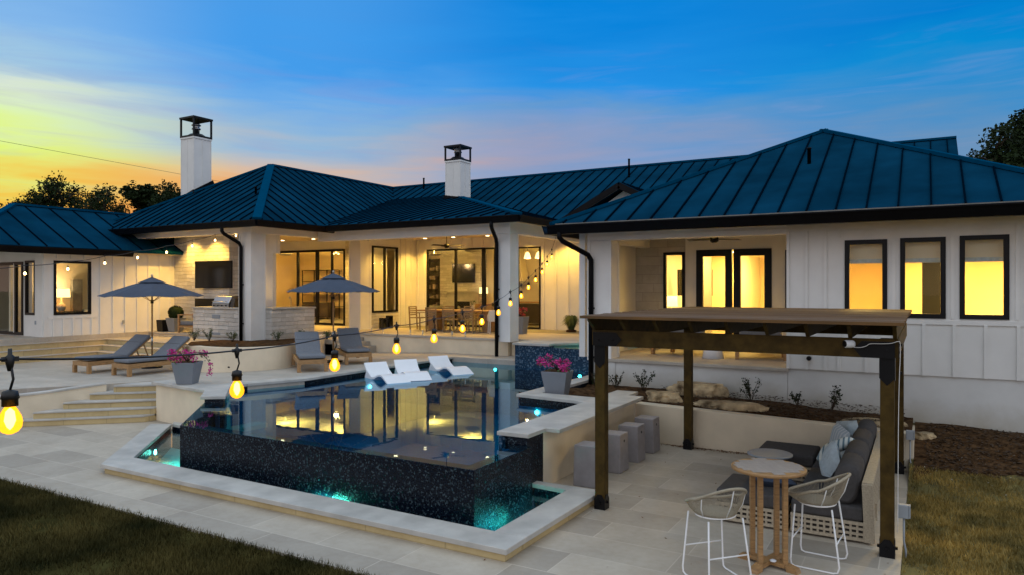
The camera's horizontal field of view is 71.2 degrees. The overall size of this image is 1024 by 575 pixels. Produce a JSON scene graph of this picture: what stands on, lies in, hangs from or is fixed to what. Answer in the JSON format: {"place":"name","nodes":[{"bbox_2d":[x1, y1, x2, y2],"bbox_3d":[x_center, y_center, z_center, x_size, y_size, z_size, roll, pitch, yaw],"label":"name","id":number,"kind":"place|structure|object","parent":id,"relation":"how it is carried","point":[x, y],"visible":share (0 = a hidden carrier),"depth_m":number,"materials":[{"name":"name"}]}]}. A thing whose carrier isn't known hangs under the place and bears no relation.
{"place":"outdoors","nodes":[
{"label":"outdoors","id":0,"kind":"place"},
{"bbox_2d":[56,311,82,312],"bbox_3d":[-15.961,1.225,25.554,0.600,0.750,0.900,0,0,30],"label":"nightstand","id":1,"kind":"object","parent":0,"point":[67,311],"visible":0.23,"depth_m":25.31,"materials":[{"name":"brown wood"}]},
{"bbox_2d":[56,289,69,310],"bbox_3d":[-16.036,0.450,25.424,0.560,0.800,0.560,0,0,30],"label":"table lamp","id":2,"kind":"object","parent":1,"relation":"on","point":[61,293],"visible":0.83,"depth_m":25.30,"materials":[{"name":"fabric"}]},
{"bbox_2d":[156,320,167,331],"bbox_3d":[-12.711,1.390,26.045,0.398,0.420,0.300,0,0,30],"label":"black speaker","id":3,"kind":"object","parent":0,"point":[162,326],"visible":0.77,"depth_m":25.91},
{"bbox_2d":[0,477,378,574],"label":"grass","id":4,"kind":"structure","parent":0,"point":[36,498],"depth_m":8.30,"materials":[{"name":"green plant"}]},
{"bbox_2d":[0,352,514,394],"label":"pool deck","id":5,"kind":"structure","parent":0,"point":[42,376],"depth_m":18.48,"materials":[{"name":"stone"}]},
{"bbox_2d":[72,334,150,373],"bbox_3d":[-10.822,1.788,19.556,0.750,0.919,1.950,0,0,30],"label":"sun lounger","id":6,"kind":"object","parent":5,"relation":"on","point":[133,345],"visible":0.59,"depth_m":19.50,"materials":[{"name":"grey wood"}]},
{"bbox_2d":[111,336,189,376],"bbox_3d":[-9.455,1.788,18.963,0.750,0.919,1.950,0,0,30],"label":"sun lounger","id":7,"kind":"object","parent":5,"relation":"on","point":[177,343],"visible":0.83,"depth_m":18.67,"materials":[{"name":"grey fabric"}]},
{"bbox_2d":[98,274,203,368],"bbox_3d":[-10.088,0.938,20.027,2.476,2.620,2.476,0,0,-5],"label":"market umbrella","id":8,"kind":"object","parent":5,"relation":"on","point":[151,286],"visible":0.88,"depth_m":19.53,"materials":[{"name":"fabric"}]},
{"bbox_2d":[181,334,325,372],"bbox_3d":[-8.445,1.990,21.714,4.731,0.820,6.607,0,0,-5],"label":"curved planter","id":9,"kind":"object","parent":5,"relation":"on","point":[267,359],"visible":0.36,"depth_m":19.02,"materials":[{"name":"paint"}]},
{"bbox_2d":[292,331,327,372],"bbox_3d":[-5.356,1.667,18.858,0.750,0.919,1.950,0,0,-21],"label":"sun lounger","id":10,"kind":"object","parent":5,"relation":"on","point":[309,353],"visible":1,"depth_m":18.96,"materials":[{"name":"grey fabric"}]},
{"bbox_2d":[286,270,379,362],"bbox_3d":[-5.101,0.820,20.404,2.476,2.620,2.476,0,0,22],"label":"market umbrella","id":11,"kind":"object","parent":5,"relation":"on","point":[333,282],"visible":0.88,"depth_m":19.83,"materials":[{"name":"fabric"}]},
{"bbox_2d":[334,328,371,364],"bbox_3d":[-4.616,1.667,20.663,0.750,0.919,1.950,0,0,-23],"label":"sun lounger","id":12,"kind":"object","parent":5,"relation":"on","point":[351,346],"visible":0.92,"depth_m":20.73,"materials":[{"name":"grey fabric"}]},
{"bbox_2d":[0,420,908,574],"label":"patio","id":13,"kind":"structure","parent":0,"point":[620,535],"depth_m":8.97,"materials":[{"name":"stone"}]},
{"bbox_2d":[0,382,105,426],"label":"curved wall","id":14,"kind":"structure","parent":13,"relation":"on","point":[30,403],"depth_m":15.81,"materials":[{"name":"paint"}]},
{"bbox_2d":[13,377,166,426],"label":"stone steps","id":15,"kind":"structure","parent":13,"relation":"on","point":[129,403],"depth_m":15.94,"materials":[{"name":"beige stone"}]},
{"bbox_2d":[151,379,230,428],"bbox_3d":[-6.809,2.563,15.496,3.043,0.874,0.851,0,0,42],"label":"planter pedestal","id":16,"kind":"object","parent":13,"relation":"on","point":[175,402],"visible":0.66,"depth_m":15.60,"materials":[{"name":"paint"}]},
{"bbox_2d":[167,348,212,384],"bbox_3d":[-7.107,1.723,15.807,0.938,0.805,0.783,0,0,0],"label":"flower planter","id":17,"kind":"object","parent":16,"relation":"on","point":[186,372],"visible":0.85,"depth_m":15.62,"materials":[{"name":"ceramic"}]},
{"bbox_2d":[101,355,594,561],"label":"swimming pool","id":18,"kind":"structure","parent":13,"relation":"in","point":[426,462],"depth_m":11.04,"materials":[{"name":"tile"}]},
{"bbox_2d":[364,362,410,383],"bbox_3d":[-3.086,2.137,17.612,0.600,0.466,1.532,0,0,-33],"label":"pool lounger","id":19,"kind":"object","parent":18,"relation":"in","point":[377,370],"visible":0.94,"depth_m":17.87,"materials":[{"name":"white plastic"}]},
{"bbox_2d":[394,359,431,381],"bbox_3d":[-2.517,2.117,18.029,0.600,0.466,1.532,0,0,-22],"label":"pool lounger","id":20,"kind":"object","parent":18,"relation":"in","point":[409,369],"visible":0.83,"depth_m":18.41,"materials":[{"name":"white plastic"}]},
{"bbox_2d":[428,355,473,374],"bbox_3d":[-1.665,2.137,19.274,0.600,0.466,1.532,0,0,-33],"label":"pool lounger","id":21,"kind":"object","parent":18,"relation":"in","point":[440,363],"visible":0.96,"depth_m":19.52,"materials":[{"name":"white plastic"}]},
{"bbox_2d":[512,340,587,399],"bbox_3d":[2.317,2.390,20.763,3.650,1.620,2.920,0,0,30],"label":"raised spa","id":22,"kind":"object","parent":18,"relation":"on","point":[528,353],"visible":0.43,"depth_m":20.10,"materials":[{"name":"blue tile"}]},
{"bbox_2d":[497,375,643,508],"bbox_3d":[1.555,2.700,14.344,2.310,1.200,8.600,0,0,30],"label":"pool bar","id":23,"kind":"object","parent":18,"relation":"in","point":[552,439],"visible":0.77,"depth_m":11.37,"materials":[{"name":"paint"}]},
{"bbox_2d":[536,353,572,394],"bbox_3d":[0.885,1.773,14.422,0.822,0.854,0.766,0,0,20],"label":"flower planter","id":24,"kind":"object","parent":23,"relation":"on","point":[558,379],"visible":0.99,"depth_m":14.23,"materials":[{"name":"concrete"}]},
{"bbox_2d":[573,441,594,488],"bbox_3d":[1.182,2.690,10.888,0.380,0.620,0.380,0,0,30],"label":"block stool","id":25,"kind":"object","parent":13,"relation":"on","point":[584,464],"visible":0.54,"depth_m":10.74,"materials":[{"name":"grey concrete"}]},
{"bbox_2d":[608,430,628,473],"bbox_3d":[1.672,2.690,11.736,0.380,0.620,0.380,0,0,30],"label":"block stool","id":26,"kind":"object","parent":13,"relation":"on","point":[618,463],"visible":0.56,"depth_m":11.56,"materials":[{"name":"grey concrete"}]},
{"bbox_2d":[618,422,644,462],"bbox_3d":[2.082,2.690,12.446,0.380,0.620,0.380,0,0,30],"label":"block stool","id":27,"kind":"object","parent":13,"relation":"on","point":[636,442],"visible":0.8,"depth_m":12.27,"materials":[{"name":"grey concrete"}]},
{"bbox_2d":[634,415,659,453],"bbox_3d":[2.482,2.690,13.139,0.380,0.620,0.380,0,0,30],"label":"block stool","id":28,"kind":"object","parent":13,"relation":"on","point":[652,435],"visible":0.8,"depth_m":12.96,"materials":[{"name":"grey concrete"}]},
{"bbox_2d":[682,488,751,574],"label":"rope stool","id":29,"kind":"object","parent":13,"relation":"on","point":[713,512],"visible":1,"depth_m":7.21,"materials":[{"name":"beige fabric"}]},
{"bbox_2d":[580,307,911,558],"bbox_3d":[3.793,1.683,10.720,3.789,2.634,5.144,0,0,30],"label":"pergola","id":30,"kind":"object","parent":13,"relation":"on","point":[655,328],"visible":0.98,"depth_m":9.16,"materials":[{"name":"brown wood"}]},
{"bbox_2d":[842,340,855,347],"bbox_3d":[3.789,0.636,8.037,0.118,0.088,0.085,0,0,-8],"label":"security camera","id":31,"kind":"object","parent":30,"relation":"attached to","point":[848,343],"visible":1,"depth_m":8.01,"materials":[{"name":"white plastic"}]},
{"bbox_2d":[854,341,900,531],"bbox_3d":[4.040,1.643,7.903,0.467,2.114,0.094,0,0,18],"label":"camera cable","id":32,"kind":"object","parent":30,"relation":"attached to","point":[898,399],"visible":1,"depth_m":7.87,"materials":[{"name":"plastic"}]},
{"bbox_2d":[898,503,910,557],"bbox_3d":[4.374,2.720,7.971,0.125,0.600,0.090,0,0,30],"label":"electrical box","id":33,"kind":"object","parent":30,"relation":"attached to","point":[904,511],"visible":0.99,"depth_m":7.95,"materials":[{"name":"grey plastic"}]},
{"bbox_2d":[906,430,914,462],"bbox_3d":[6.409,2.660,11.496,0.125,0.720,0.090,0,0,30],"label":"electrical box","id":34,"kind":"object","parent":30,"relation":"attached to","point":[910,435],"visible":0.91,"depth_m":11.48,"materials":[{"name":"grey plastic"}]},
{"bbox_2d":[731,458,806,574],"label":"bistro table","id":35,"kind":"object","parent":13,"relation":"on","point":[775,470],"visible":0.99,"depth_m":7.60,"materials":[{"name":"brown wood"}]},
{"bbox_2d":[747,448,792,459],"bbox_3d":[3.891,2.748,10.779,0.650,0.505,0.650,0,0,30],"label":"coffee table","id":36,"kind":"object","parent":13,"relation":"on","point":[768,453],"visible":0.66,"depth_m":10.74,"materials":[{"name":"grey stone"}]},
{"bbox_2d":[635,402,914,471],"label":"retaining wall","id":37,"kind":"structure","parent":13,"relation":"on","point":[730,431],"depth_m":13.02,"materials":[{"name":"paint"}]},
{"bbox_2d":[715,419,879,543],"bbox_3d":[4.310,2.541,10.294,1.836,0.863,3.620,0,0,30],"label":"sectional sofa","id":38,"kind":"object","parent":13,"relation":"on","point":[859,500],"visible":0.52,"depth_m":8.88,"materials":[{"name":"fabric"}]},
{"bbox_2d":[755,477,796,487],"bbox_3d":[3.435,2.530,9.390,0.500,0.170,0.420,4,-5,10],"label":"throw pillow","id":39,"kind":"object","parent":38,"relation":"on","point":[767,482],"visible":0.3,"depth_m":9.21,"materials":[{"name":"fabric"}]},
{"bbox_2d":[819,439,840,476],"bbox_3d":[4.396,2.400,9.875,0.170,0.420,0.500,19,31,4],"label":"throw pillow","id":40,"kind":"object","parent":38,"relation":"on","point":[830,460],"visible":0.83,"depth_m":9.76,"materials":[{"name":"blue fabric"}]},
{"bbox_2d":[816,437,853,461],"bbox_3d":[4.579,2.294,10.046,0.592,0.384,0.192,0,0,-3],"label":"throw pillow","id":41,"kind":"object","parent":38,"relation":"on","point":[842,443],"visible":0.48,"depth_m":9.99,"materials":[{"name":"fabric"}]},
{"bbox_2d":[829,421,850,457],"bbox_3d":[5.005,2.360,10.909,0.170,0.480,0.500,8,10,1],"label":"throw pillow","id":42,"kind":"object","parent":38,"relation":"on","point":[839,431],"visible":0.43,"depth_m":10.86,"materials":[{"name":"fabric"}]},
{"bbox_2d":[837,420,857,436],"bbox_3d":[5.224,2.320,11.129,0.170,0.480,0.500,5,-13,-9],"label":"throw pillow","id":43,"kind":"object","parent":38,"relation":"on","point":[850,427],"visible":0.28,"depth_m":10.99,"materials":[{"name":"blue fabric"}]},
{"bbox_2d":[788,472,850,574],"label":"rope stool","id":44,"kind":"object","parent":13,"relation":"on","point":[808,498],"visible":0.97,"depth_m":7.70,"materials":[{"name":"beige fabric"}]},
{"bbox_2d":[492,303,538,323],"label":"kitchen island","id":45,"kind":"structure","parent":0,"point":[533,311],"depth_m":29.90,"materials":[{"name":"brown wood"}]},
{"bbox_2d":[562,315,578,331],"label":"potted grass","id":46,"kind":"object","parent":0,"point":[571,321],"depth_m":25.42,"materials":[{"name":"green plant"}]},
{"bbox_2d":[568,384,912,430],"bbox_3d":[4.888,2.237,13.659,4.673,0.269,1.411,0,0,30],"label":"mulch","id":47,"kind":"object","parent":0,"point":[795,405],"visible":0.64,"depth_m":13.36,"materials":[{"name":"brown plant"}]},
{"bbox_2d":[608,371,623,387],"bbox_3d":[2.238,2.013,15.402,0.362,0.420,0.331,0,0,30],"label":"shrub","id":48,"kind":"object","parent":47,"relation":"on","point":[616,381],"visible":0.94,"depth_m":15.35,"materials":[{"name":"green plant"}]},
{"bbox_2d":[633,369,654,390],"bbox_3d":[2.813,1.982,15.122,0.362,0.481,0.484,0,0,-38],"label":"shrub","id":49,"kind":"object","parent":47,"relation":"on","point":[645,382],"visible":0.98,"depth_m":15.12,"materials":[{"name":"green plant"}]},
{"bbox_2d":[645,390,682,402],"bbox_3d":[3.043,2.201,14.282,0.789,0.232,0.466,0,0,24],"label":"boulder","id":50,"kind":"object","parent":47,"relation":"on","point":[667,396],"visible":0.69,"depth_m":14.11,"materials":[{"name":"beige stone"}]},
{"bbox_2d":[666,381,728,397],"bbox_3d":[3.801,2.097,14.719,1.314,0.274,0.458,0,0,36],"label":"boulder","id":51,"kind":"object","parent":47,"relation":"on","point":[704,389],"visible":0.77,"depth_m":14.47,"materials":[{"name":"beige stone"}]},
{"bbox_2d":[693,400,768,411],"bbox_3d":[4.067,2.282,13.652,1.628,0.211,0.507,0,0,27],"label":"boulder","id":52,"kind":"object","parent":47,"relation":"on","point":[734,405],"visible":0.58,"depth_m":13.43,"materials":[{"name":"beige stone"}]},
{"bbox_2d":[740,377,761,401],"bbox_3d":[4.693,2.006,14.021,0.464,0.512,0.294,0,0,4],"label":"shrub","id":53,"kind":"object","parent":47,"relation":"on","point":[747,388],"visible":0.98,"depth_m":14.02,"materials":[{"name":"green plant"}]},
{"bbox_2d":[829,385,842,410],"bbox_3d":[6.022,2.060,13.295,0.270,0.525,0.481,0,0,30],"label":"shrub","id":54,"kind":"object","parent":47,"relation":"on","point":[834,398],"visible":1,"depth_m":13.22,"materials":[{"name":"green plant"}]},
{"bbox_2d":[842,417,907,427],"bbox_3d":[6.309,2.389,12.478,1.086,0.127,0.791,0,0,24],"label":"boulder","id":55,"kind":"object","parent":47,"relation":"on","point":[877,423],"visible":0.17,"depth_m":12.57,"materials":[{"name":"beige stone"}]},
{"bbox_2d":[900,423,1023,574],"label":"side lawn","id":56,"kind":"structure","parent":0,"point":[909,570],"depth_m":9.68,"materials":[{"name":"green plant"}]},
{"bbox_2d":[913,422,1023,479],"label":"soil strip","id":57,"kind":"object","parent":56,"relation":"on","point":[920,454],"visible":0.94,"depth_m":11.62,"materials":[{"name":"brown soil"}]},
{"bbox_2d":[915,431,936,439],"bbox_3d":[7.121,2.570,12.342,0.330,0.126,0.297,0,0,-17],"label":"boulder","id":58,"kind":"object","parent":57,"relation":"on","point":[922,435],"visible":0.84,"depth_m":12.25,"materials":[{"name":"beige stone"}]},
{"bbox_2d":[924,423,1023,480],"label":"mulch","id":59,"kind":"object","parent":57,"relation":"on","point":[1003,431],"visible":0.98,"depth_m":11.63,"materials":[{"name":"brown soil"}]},
{"label":"ground","id":60,"kind":"structure","parent":0,"visible":0},
{"bbox_2d":[6,193,57,206],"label":"oak tree","id":61,"kind":"object","parent":60,"relation":"on","point":[30,201],"visible":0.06,"depth_m":59.32,"materials":[{"name":"green plant"}]},
{"bbox_2d":[19,170,89,208],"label":"oak tree","id":62,"kind":"object","parent":60,"relation":"on","point":[55,192],"visible":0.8,"depth_m":60.69,"materials":[{"name":"green plant"}]},
{"bbox_2d":[70,183,132,212],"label":"oak tree","id":63,"kind":"object","parent":60,"relation":"on","point":[99,200],"visible":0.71,"depth_m":57.97,"materials":[{"name":"green plant"}]},
{"bbox_2d":[118,180,161,211],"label":"oak tree","id":64,"kind":"object","parent":60,"relation":"on","point":[140,197],"visible":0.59,"depth_m":63.09,"materials":[{"name":"green plant"}]},
{"bbox_2d":[148,179,180,206],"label":"oak tree","id":65,"kind":"object","parent":60,"relation":"on","point":[167,193],"visible":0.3,"depth_m":59.17,"materials":[{"name":"green plant"}]},
{"bbox_2d":[0,115,1023,432],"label":"house","id":66,"kind":"structure","parent":60,"relation":"on","point":[928,233],"depth_m":20.50,"materials":[{"name":"paint"}]},
{"bbox_2d":[0,262,23,334],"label":"sliding door","id":67,"kind":"structure","parent":66,"relation":"in","point":[16,332],"depth_m":23.79,"materials":[{"name":"black paint"}]},
{"bbox_2d":[25,260,34,314],"bbox_3d":[-15.732,0.010,23.372,0.620,1.780,0.090,0,0,30],"label":"window","id":68,"kind":"structure","parent":66,"relation":"in","point":[32,261],"depth_m":23.46,"materials":[{"name":"black paint"}]},
{"bbox_2d":[54,260,90,314],"bbox_3d":[-14.634,0.010,23.783,0.090,1.780,1.200,0,0,30],"label":"window","id":69,"kind":"structure","parent":66,"relation":"in","point":[78,262],"depth_m":23.94,"materials":[{"name":"black paint"}]},
{"bbox_2d":[0,232,236,274],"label":"string lights","id":70,"kind":"object","parent":66,"relation":"hanging from","point":[137,257],"visible":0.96,"depth_m":18.21,"materials":[{"name":"black plastic"}]},
{"bbox_2d":[165,305,185,331],"bbox_3d":[-12.158,1.116,25.839,0.576,0.968,0.574,0,0,30],"label":"boxwood planter","id":71,"kind":"object","parent":66,"relation":"on","point":[172,320],"visible":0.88,"depth_m":25.66,"materials":[{"name":"white ceramic"}]},
{"bbox_2d":[177,313,192,332],"bbox_3d":[-11.286,1.180,25.453,0.800,0.840,0.830,0,0,15],"label":"outdoor armchair","id":72,"kind":"object","parent":66,"relation":"on","point":[186,323],"visible":0.21,"depth_m":25.15,"materials":[{"name":"brown wood"}]},
{"bbox_2d":[195,260,232,287],"bbox_3d":[-10.627,-0.460,25.500,1.750,0.980,0.130,0,0,24],"label":"television","id":73,"kind":"object","parent":66,"relation":"attached to","point":[213,274],"visible":1,"depth_m":25.41,"materials":[{"name":"black paint"}]},
{"bbox_2d":[191,306,238,339],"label":"grill island","id":74,"kind":"structure","parent":66,"relation":"on","point":[222,320],"depth_m":24.14,"materials":[{"name":"white stone"}]},
{"bbox_2d":[212,295,238,307],"bbox_3d":[-9.632,0.470,24.318,1.040,0.400,0.672,0,0,30],"label":"gas grill","id":75,"kind":"object","parent":74,"relation":"on","point":[230,301],"visible":0.93,"depth_m":24.07,"materials":[{"name":"metal"}]},
{"bbox_2d":[0,238,555,429],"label":"string lights","id":76,"kind":"object","parent":66,"relation":"hanging from","point":[10,397],"visible":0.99,"depth_m":2.90,"materials":[{"name":"black rubber"}]},
{"bbox_2d":[266,296,315,339],"bbox_3d":[-7.763,1.154,24.574,0.860,1.693,1.940,0,0,30],"label":"sink counter","id":77,"kind":"object","parent":66,"relation":"on","point":[288,322],"visible":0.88,"depth_m":24.19,"materials":[{"name":"white stone"}]},
{"bbox_2d":[280,249,344,325],"bbox_3d":[-8.944,-0.010,30.758,4.750,3.180,0.090,0,0,30],"label":"sliding door","id":78,"kind":"structure","parent":66,"relation":"in","point":[326,250],"depth_m":30.32,"materials":[{"name":"black paint"}]},
{"bbox_2d":[302,302,334,318],"bbox_3d":[-9.848,1.175,36.343,1.800,0.850,0.500,0,0,30],"label":"credenza","id":79,"kind":"object","parent":66,"relation":"on","point":[324,309],"visible":0.53,"depth_m":35.86,"materials":[{"name":"brown wood"}]},
{"bbox_2d":[302,270,342,318],"bbox_3d":[-9.842,0.345,37.154,2.640,2.510,0.350,0,0,30],"label":"shelving unit","id":80,"kind":"object","parent":66,"relation":"in","point":[339,306],"visible":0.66,"depth_m":37.01,"materials":[{"name":"black paint"}]},
{"bbox_2d":[372,246,397,312],"bbox_3d":[-5.030,-0.320,28.278,0.090,2.600,1.550,0,0,30],"label":"window","id":81,"kind":"structure","parent":66,"relation":"in","point":[384,248],"depth_m":28.24,"materials":[{"name":"black paint"}]},
{"bbox_2d":[408,306,427,329],"bbox_3d":[-3.572,1.157,27.177,0.564,0.885,0.480,0,0,30],"label":"dining chair","id":82,"kind":"object","parent":66,"relation":"on","point":[416,312],"visible":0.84,"depth_m":27.11,"materials":[{"name":"brown wood"}]},
{"bbox_2d":[429,258,439,305],"bbox_3d":[-4.126,0.050,37.254,1.200,3.100,0.400,0,0,30],"label":"bookcase","id":83,"kind":"object","parent":66,"relation":"on","point":[434,281],"visible":0.48,"depth_m":37.29,"materials":[{"name":"brown wood"}]},
{"bbox_2d":[425,307,444,331],"bbox_3d":[-2.802,1.157,25.945,0.480,0.885,0.564,0,0,28],"label":"dining chair","id":84,"kind":"object","parent":66,"relation":"on","point":[428,309],"visible":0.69,"depth_m":25.76,"materials":[{"name":"brown wood"}]},
{"bbox_2d":[442,308,460,332],"bbox_3d":[-2.151,1.157,25.570,0.480,0.885,0.564,0,0,26],"label":"dining chair","id":85,"kind":"object","parent":66,"relation":"on","point":[443,314],"visible":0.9,"depth_m":25.39,"materials":[{"name":"brown wood"}]},
{"bbox_2d":[417,309,494,332],"bbox_3d":[-1.806,1.215,26.273,3.500,0.770,1.000,0,0,30],"label":"dining table","id":86,"kind":"object","parent":66,"relation":"on","point":[440,323],"visible":0.35,"depth_m":26.07,"materials":[{"name":"brown wood"}]},
{"bbox_2d":[426,247,494,326],"bbox_3d":[-2.087,0.000,28.935,3.350,3.160,0.090,0,0,30],"label":"sliding door","id":87,"kind":"structure","parent":66,"relation":"in","point":[483,249],"depth_m":29.00,"materials":[{"name":"black paint"}]},
{"bbox_2d":[452,264,474,282],"bbox_3d":[-2.427,-0.720,35.996,1.350,0.950,0.130,0,0,30],"label":"television","id":88,"kind":"object","parent":66,"relation":"attached to","point":[465,273],"visible":1,"depth_m":35.88,"materials":[{"name":"black paint"}]},
{"bbox_2d":[456,306,474,329],"bbox_3d":[-1.761,1.157,27.150,0.480,0.885,0.564,0,0,30],"label":"dining chair","id":89,"kind":"object","parent":66,"relation":"on","point":[457,317],"visible":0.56,"depth_m":27.03,"materials":[{"name":"brown wood"}]},
{"bbox_2d":[461,308,479,332],"bbox_3d":[-1.459,1.157,25.169,0.480,0.885,0.564,0,0,26],"label":"dining chair","id":90,"kind":"object","parent":66,"relation":"on","point":[468,314],"visible":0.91,"depth_m":24.98,"materials":[{"name":"brown wood"}]},
{"bbox_2d":[487,310,494,333],"bbox_3d":[-0.558,1.191,24.882,0.554,0.821,0.600,0,0,-10],"label":"white chair","id":91,"kind":"object","parent":66,"relation":"on","point":[491,316],"visible":0.5,"depth_m":24.62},
{"bbox_2d":[519,307,528,333],"bbox_3d":[0.253,1.128,24.693,0.569,0.944,0.825,0,0,-38],"label":"flower planter","id":92,"kind":"object","parent":66,"relation":"on","point":[523,322],"visible":0.52,"depth_m":24.48,"materials":[{"name":"ceramic"}]},
{"bbox_2d":[519,249,529,283],"bbox_3d":[0.162,-1.040,34.680,1.240,1.720,0.670,0,0,30],"label":"range hood","id":93,"kind":"object","parent":66,"relation":"attached to","point":[523,273],"visible":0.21,"depth_m":34.41,"materials":[{"name":"white paint"}]},
{"bbox_2d":[519,246,540,328],"bbox_3d":[0.654,0.010,27.353,1.020,3.140,0.090,0,0,30],"label":"glass door","id":94,"kind":"structure","parent":66,"relation":"in","point":[539,247],"depth_m":27.08,"materials":[{"name":"black paint"}]},
{"bbox_2d":[663,252,684,307],"bbox_3d":[4.295,0.135,18.899,0.580,2.130,0.090,0,0,30],"label":"window","id":95,"kind":"structure","parent":66,"relation":"in","point":[665,254],"depth_m":18.97,"materials":[{"name":"black paint"}]},
{"bbox_2d":[677,270,712,295],"bbox_3d":[5.615,-0.150,21.959,1.100,0.800,0.130,0,0,-5],"label":"television","id":96,"kind":"object","parent":66,"relation":"attached to","point":[679,282],"visible":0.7,"depth_m":21.86,"materials":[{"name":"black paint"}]},
{"bbox_2d":[702,350,723,358],"bbox_3d":[4.556,1.375,16.191,0.480,0.450,0.480,0,0,30],"label":"drum table","id":97,"kind":"object","parent":66,"relation":"on","point":[712,355],"visible":0.27,"depth_m":16.00,"materials":[{"name":"white plastic"}]},
{"bbox_2d":[686,237,739,242],"bbox_3d":[4.797,-1.180,16.514,1.081,0.300,1.248,0,0,-16],"label":"ceiling fan","id":98,"kind":"object","parent":66,"relation":"hanging from","point":[714,239],"visible":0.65,"depth_m":16.52,"materials":[{"name":"black paint"}]},
{"bbox_2d":[696,249,732,333],"bbox_3d":[5.200,0.305,18.377,0.910,2.550,0.090,0,0,30],"label":"french door","id":99,"kind":"structure","parent":66,"relation":"in","point":[728,253],"depth_m":18.31,"materials":[{"name":"black paint"}]},
{"bbox_2d":[733,248,771,333],"bbox_3d":[6.027,0.305,17.899,0.920,2.550,0.090,0,0,30],"label":"french door","id":100,"kind":"structure","parent":66,"relation":"in","point":[767,252],"depth_m":17.86,"materials":[{"name":"black paint"}]},
{"bbox_2d":[735,331,785,360],"bbox_3d":[5.608,1.175,16.119,1.080,0.850,0.868,0,0,18],"label":"lounge chair","id":101,"kind":"object","parent":66,"relation":"on","point":[783,356],"visible":0.09,"depth_m":16.27,"materials":[{"name":"brown wood"}]},
{"bbox_2d":[845,239,886,308],"bbox_3d":[6.676,-0.170,13.483,0.720,1.460,0.090,0,0,30],"label":"window","id":102,"kind":"structure","parent":66,"relation":"in","point":[873,241],"depth_m":13.43,"materials":[{"name":"black paint"}]},
{"bbox_2d":[900,237,945,318],"bbox_3d":[7.482,-0.175,13.018,0.720,1.470,0.090,0,0,30],"label":"window","id":103,"kind":"structure","parent":66,"relation":"in","point":[942,240],"depth_m":12.91,"materials":[{"name":"black paint"}]},
{"bbox_2d":[960,234,1009,319],"bbox_3d":[8.291,-0.180,12.551,0.730,1.480,0.090,0,0,30],"label":"window","id":104,"kind":"structure","parent":66,"relation":"in","point":[1006,237],"depth_m":12.44,"materials":[{"name":"black paint"}]},
{"bbox_3d":[4.651,1.325,20.755,0.500,0.550,0.500,0,0,30],"label":"side table","id":105,"kind":"object","parent":66,"relation":"on","visible":0},
{"bbox_2d":[667,296,677,307],"bbox_3d":[4.642,0.650,20.760,0.340,0.800,0.340,0,0,30],"label":"table lamp","id":106,"kind":"object","parent":105,"relation":"on","point":[672,301],"visible":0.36,"depth_m":20.62,"materials":[{"name":"fabric"}]},
{"bbox_2d":[966,120,1023,167],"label":"oak tree","id":107,"kind":"object","parent":60,"relation":"on","point":[1012,154],"visible":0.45,"depth_m":42.41,"materials":[{"name":"green plant"}]},
{"bbox_2d":[988,108,1023,144],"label":"oak tree","id":108,"kind":"object","parent":60,"relation":"on","point":[1019,121],"visible":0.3,"depth_m":45.69,"materials":[{"name":"green plant"}]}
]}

